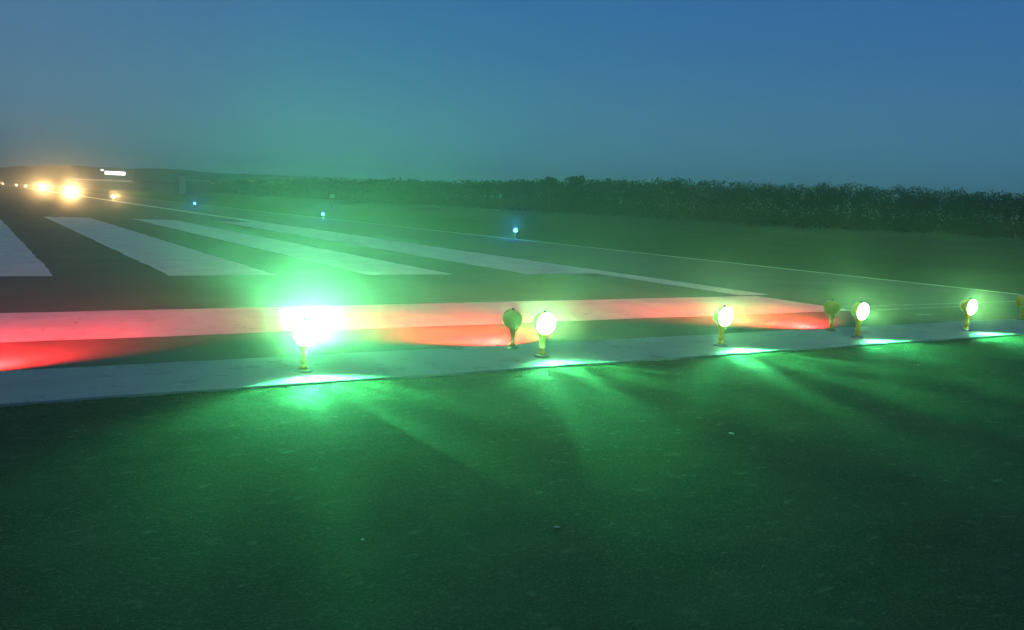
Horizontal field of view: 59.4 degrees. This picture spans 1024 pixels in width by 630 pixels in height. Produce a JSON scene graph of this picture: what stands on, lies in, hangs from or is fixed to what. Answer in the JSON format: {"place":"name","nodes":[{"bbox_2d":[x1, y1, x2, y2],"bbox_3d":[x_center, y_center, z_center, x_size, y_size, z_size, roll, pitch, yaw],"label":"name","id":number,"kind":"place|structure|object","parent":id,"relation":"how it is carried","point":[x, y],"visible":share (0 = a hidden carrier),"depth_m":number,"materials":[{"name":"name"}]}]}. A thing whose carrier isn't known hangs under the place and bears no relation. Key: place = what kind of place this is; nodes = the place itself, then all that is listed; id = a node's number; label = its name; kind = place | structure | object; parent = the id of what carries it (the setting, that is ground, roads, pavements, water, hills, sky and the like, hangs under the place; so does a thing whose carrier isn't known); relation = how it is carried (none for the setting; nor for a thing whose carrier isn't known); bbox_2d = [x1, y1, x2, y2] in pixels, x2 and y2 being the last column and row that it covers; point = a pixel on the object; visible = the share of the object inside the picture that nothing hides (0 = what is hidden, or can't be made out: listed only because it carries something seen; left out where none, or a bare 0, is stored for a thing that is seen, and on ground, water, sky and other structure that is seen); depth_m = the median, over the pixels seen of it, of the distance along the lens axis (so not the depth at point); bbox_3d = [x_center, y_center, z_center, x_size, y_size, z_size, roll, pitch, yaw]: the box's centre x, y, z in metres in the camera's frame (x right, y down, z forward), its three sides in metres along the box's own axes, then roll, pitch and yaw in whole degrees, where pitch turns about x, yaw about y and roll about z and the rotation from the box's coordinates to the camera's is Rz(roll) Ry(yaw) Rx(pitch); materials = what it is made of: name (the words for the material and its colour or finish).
{"place":"outdoors","nodes":[
{"label":"outdoors","id":0,"kind":"place"},
{"bbox_2d":[71,166,134,180],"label":"terminal building","id":1,"kind":"structure","parent":0,"point":[81,172],"depth_m":379.72,"materials":[{"name":"grey"}]},
{"bbox_2d":[105,171,124,174],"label":"window","id":2,"kind":"structure","parent":1,"relation":"in","point":[106,172],"depth_m":381.38,"materials":[{"name":"grey glass"}]},
{"bbox_2d":[179,174,208,193],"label":"house","id":3,"kind":"structure","parent":0,"point":[194,186],"depth_m":308.16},
{"bbox_2d":[3,339,960,416],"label":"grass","id":4,"kind":"structure","parent":0,"point":[414,378],"depth_m":8.05,"materials":[{"name":"green plant"}]},
{"bbox_2d":[0,164,1022,226],"bbox_3d":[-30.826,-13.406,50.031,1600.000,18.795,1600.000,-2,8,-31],"label":"hills","id":5,"kind":"structure","parent":0,"point":[56,174],"depth_m":665.93,"materials":[{"name":"green plant"}]},
{"bbox_2d":[0,335,1023,629],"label":"apron","id":6,"kind":"object","parent":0,"point":[268,509],"visible":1,"depth_m":5.05,"materials":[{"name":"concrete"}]},
{"bbox_2d":[0,183,1023,370],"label":"runway","id":7,"kind":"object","parent":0,"point":[87,279],"visible":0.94,"depth_m":17.00,"materials":[{"name":"grey asphalt"}]},
{"bbox_2d":[0,319,1023,406],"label":"concrete strip","id":8,"kind":"object","parent":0,"point":[28,387],"visible":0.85,"depth_m":9.06,"materials":[{"name":"grey concrete"}]},
{"bbox_2d":[291,318,317,372],"bbox_3d":[-1.936,0.272,8.326,0.238,0.505,0.210,-2,8,-31],"label":"threshold lamp","id":9,"kind":"object","parent":8,"relation":"on","point":[304,332],"visible":1,"depth_m":8.25,"materials":[{"name":"white glass"}]},
{"bbox_2d":[502,308,522,348],"bbox_3d":[0.017,0.150,10.191,0.214,0.454,0.187,-2,8,-31],"label":"runway end lamp","id":10,"kind":"object","parent":8,"relation":"on","point":[512,318],"visible":1,"depth_m":10.15,"materials":[{"name":"yellow metal"}]},
{"bbox_2d":[533,310,555,357],"bbox_3d":[0.328,0.199,9.701,0.238,0.505,0.210,-2,8,-31],"label":"threshold lamp","id":11,"kind":"object","parent":8,"relation":"on","point":[544,323],"visible":1,"depth_m":9.63,"materials":[{"name":"white glass"}]},
{"bbox_2d":[713,305,732,346],"bbox_3d":[2.583,0.127,11.072,0.238,0.505,0.210,-2,8,-31],"label":"threshold lamp","id":12,"kind":"object","parent":8,"relation":"on","point":[723,317],"visible":1,"depth_m":11.00,"materials":[{"name":"white glass"}]},
{"bbox_2d":[824,299,840,330],"bbox_3d":[4.648,0.001,13.004,0.214,0.454,0.187,-2,8,-31],"label":"runway end lamp","id":13,"kind":"object","parent":8,"relation":"on","point":[832,308],"visible":1,"depth_m":12.96,"materials":[{"name":"yellow metal"}]},
{"bbox_2d":[850,301,868,337],"bbox_3d":[4.787,0.056,12.411,0.238,0.505,0.210,-2,8,-31],"label":"threshold lamp","id":14,"kind":"object","parent":8,"relation":"on","point":[859,312],"visible":1,"depth_m":12.35,"materials":[{"name":"grey metal"}]},
{"bbox_2d":[960,298,976,330],"bbox_3d":[6.966,-0.014,13.735,0.238,0.505,0.210,-2,8,-31],"label":"threshold lamp","id":15,"kind":"object","parent":8,"relation":"on","point":[968,307],"visible":1,"depth_m":13.67,"materials":[{"name":"grey metal"}]},
{"bbox_2d":[1016,294,1023,320],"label":"runway end lamp","id":16,"kind":"object","parent":8,"relation":"on","point":[1020,301],"visible":1,"depth_m":15.55,"materials":[{"name":"yellow metal"}]},
{"bbox_2d":[0,0,1023,204],"label":"sky","id":17,"kind":"structure","parent":0,"point":[929,94],"materials":[{"name":"blue"}]},
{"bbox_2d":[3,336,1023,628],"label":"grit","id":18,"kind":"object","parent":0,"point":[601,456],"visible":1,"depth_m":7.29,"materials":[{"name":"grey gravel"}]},
{"bbox_2d":[7,183,1023,293],"bbox_3d":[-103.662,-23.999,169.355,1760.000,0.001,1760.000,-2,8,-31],"label":"ground","id":19,"kind":"structure","parent":0,"point":[993,263],"depth_m":60.41,"materials":[{"name":"green plant"}]},
{"bbox_2d":[69,178,175,191],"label":"hangar","id":20,"kind":"structure","parent":19,"relation":"on","point":[129,185],"depth_m":335.87,"materials":[{"name":"brown"}]},
{"bbox_2d":[330,194,334,210],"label":"windsock","id":21,"kind":"object","parent":19,"relation":"on","point":[332,195],"visible":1,"depth_m":97.26,"materials":[{"name":"grey metal"}]},
{"bbox_2d":[543,176,557,212],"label":"tree","id":22,"kind":"object","parent":19,"relation":"on","point":[551,182],"visible":1,"depth_m":184.87,"materials":[{"name":"green plant"}]},
{"bbox_2d":[568,175,584,213],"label":"tree","id":23,"kind":"object","parent":19,"relation":"on","point":[576,181],"visible":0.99,"depth_m":185.01,"materials":[{"name":"green plant"}]},
{"bbox_2d":[169,177,1023,239],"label":"wood","id":24,"kind":"object","parent":19,"relation":"on","point":[526,196],"visible":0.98,"depth_m":155.44,"materials":[{"name":"green plant"}]},
{"bbox_2d":[661,179,682,218],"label":"tree","id":25,"kind":"object","parent":19,"relation":"on","point":[674,185],"visible":0.89,"depth_m":161.46,"materials":[{"name":"green plant"}]},
{"bbox_2d":[307,199,1020,242],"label":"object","id":26,"kind":"structure","parent":0,"point":[722,224],"depth_m":116.56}
]}

